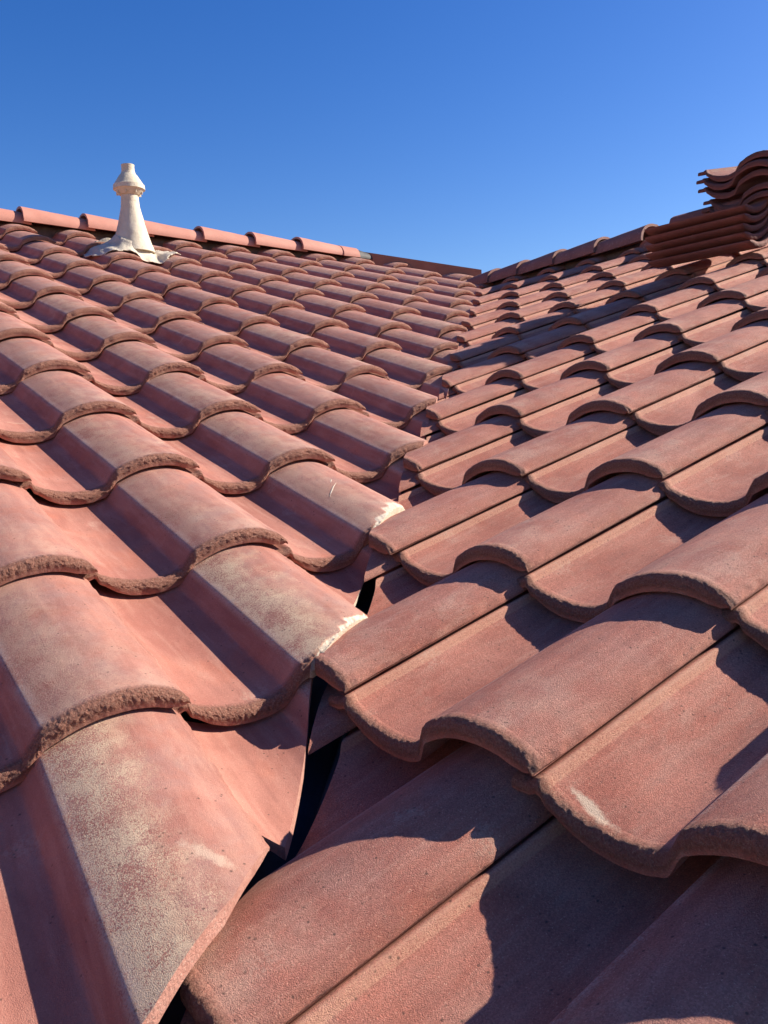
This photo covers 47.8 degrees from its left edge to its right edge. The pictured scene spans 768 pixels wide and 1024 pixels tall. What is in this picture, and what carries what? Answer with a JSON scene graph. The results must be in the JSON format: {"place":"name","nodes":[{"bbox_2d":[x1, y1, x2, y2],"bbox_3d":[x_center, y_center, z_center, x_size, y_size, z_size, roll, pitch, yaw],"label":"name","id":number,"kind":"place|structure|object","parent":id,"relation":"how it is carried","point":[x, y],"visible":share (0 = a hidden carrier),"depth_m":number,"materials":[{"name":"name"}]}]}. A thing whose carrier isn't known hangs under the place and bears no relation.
{"place":"outdoors","nodes":[
{"label":"outdoors","id":0,"kind":"place"},
{"bbox_2d":[0,206,481,1023],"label":"tiled roof","id":1,"kind":"structure","parent":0,"point":[210,438],"depth_m":1.32,"materials":[{"name":"ceramic"}]},
{"bbox_2d":[83,163,180,263],"bbox_3d":[-1.245,-1.444,4.238,0.463,0.485,0.297,-7,8,-42],"label":"vent pipe","id":2,"kind":"object","parent":1,"relation":"on","point":[131,236],"visible":0.98,"depth_m":4.18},
{"bbox_2d":[0,0,767,272],"label":"sky","id":3,"kind":"structure","parent":0,"point":[484,135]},
{"bbox_2d":[180,224,767,1023],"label":"tiled roof","id":4,"kind":"structure","parent":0,"point":[542,668],"depth_m":0.88,"materials":[{"name":"ceramic"}]},
{"bbox_2d":[158,368,500,1023],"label":"valley gutter","id":5,"kind":"object","parent":4,"relation":"attached to","point":[321,765],"visible":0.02,"depth_m":1.00,"materials":[{"name":"black paint"}]},
{"bbox_2d":[648,232,767,267],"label":"stacked tile","id":6,"kind":"object","parent":4,"relation":"on","point":[761,242],"visible":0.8,"depth_m":3.11,"materials":[{"name":"concrete"}]},
{"bbox_2d":[645,221,767,259],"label":"stacked tile","id":7,"kind":"object","parent":6,"relation":"on","point":[718,242],"visible":0.64,"depth_m":3.11,"materials":[{"name":"ceramic"}]},
{"bbox_2d":[645,213,767,252],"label":"stacked tile","id":8,"kind":"object","parent":7,"relation":"on","point":[727,231],"visible":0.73,"depth_m":3.11,"materials":[{"name":"ceramic"}]},
{"bbox_2d":[645,205,767,243],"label":"stacked tile","id":9,"kind":"object","parent":8,"relation":"on","point":[746,218],"visible":0.71,"depth_m":3.10,"materials":[{"name":"ceramic"}]},
{"bbox_2d":[644,196,767,235],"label":"stacked tile","id":10,"kind":"object","parent":9,"relation":"on","point":[689,219],"visible":0.84,"depth_m":3.13,"materials":[{"name":"ceramic"}]},
{"bbox_2d":[702,190,767,212],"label":"stacked tile","id":11,"kind":"object","parent":10,"relation":"on","point":[755,196],"visible":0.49,"depth_m":3.07,"materials":[{"name":"ceramic"}]},
{"bbox_2d":[703,182,767,209],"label":"stacked tile","id":12,"kind":"object","parent":11,"relation":"on","point":[717,203],"visible":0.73,"depth_m":3.15,"materials":[{"name":"ceramic"}]},
{"bbox_2d":[698,168,767,198],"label":"stacked tile","id":13,"kind":"object","parent":12,"relation":"on","point":[749,181],"visible":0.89,"depth_m":3.14,"materials":[{"name":"ceramic"}]},
{"bbox_2d":[696,159,767,189],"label":"stacked tile","id":14,"kind":"object","parent":13,"relation":"on","point":[744,170],"visible":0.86,"depth_m":3.12,"materials":[{"name":"ceramic"}]},
{"bbox_2d":[698,150,767,181],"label":"stacked tile","id":15,"kind":"object","parent":14,"relation":"on","point":[722,174],"visible":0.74,"depth_m":3.17,"materials":[{"name":"ceramic"}]}
]}

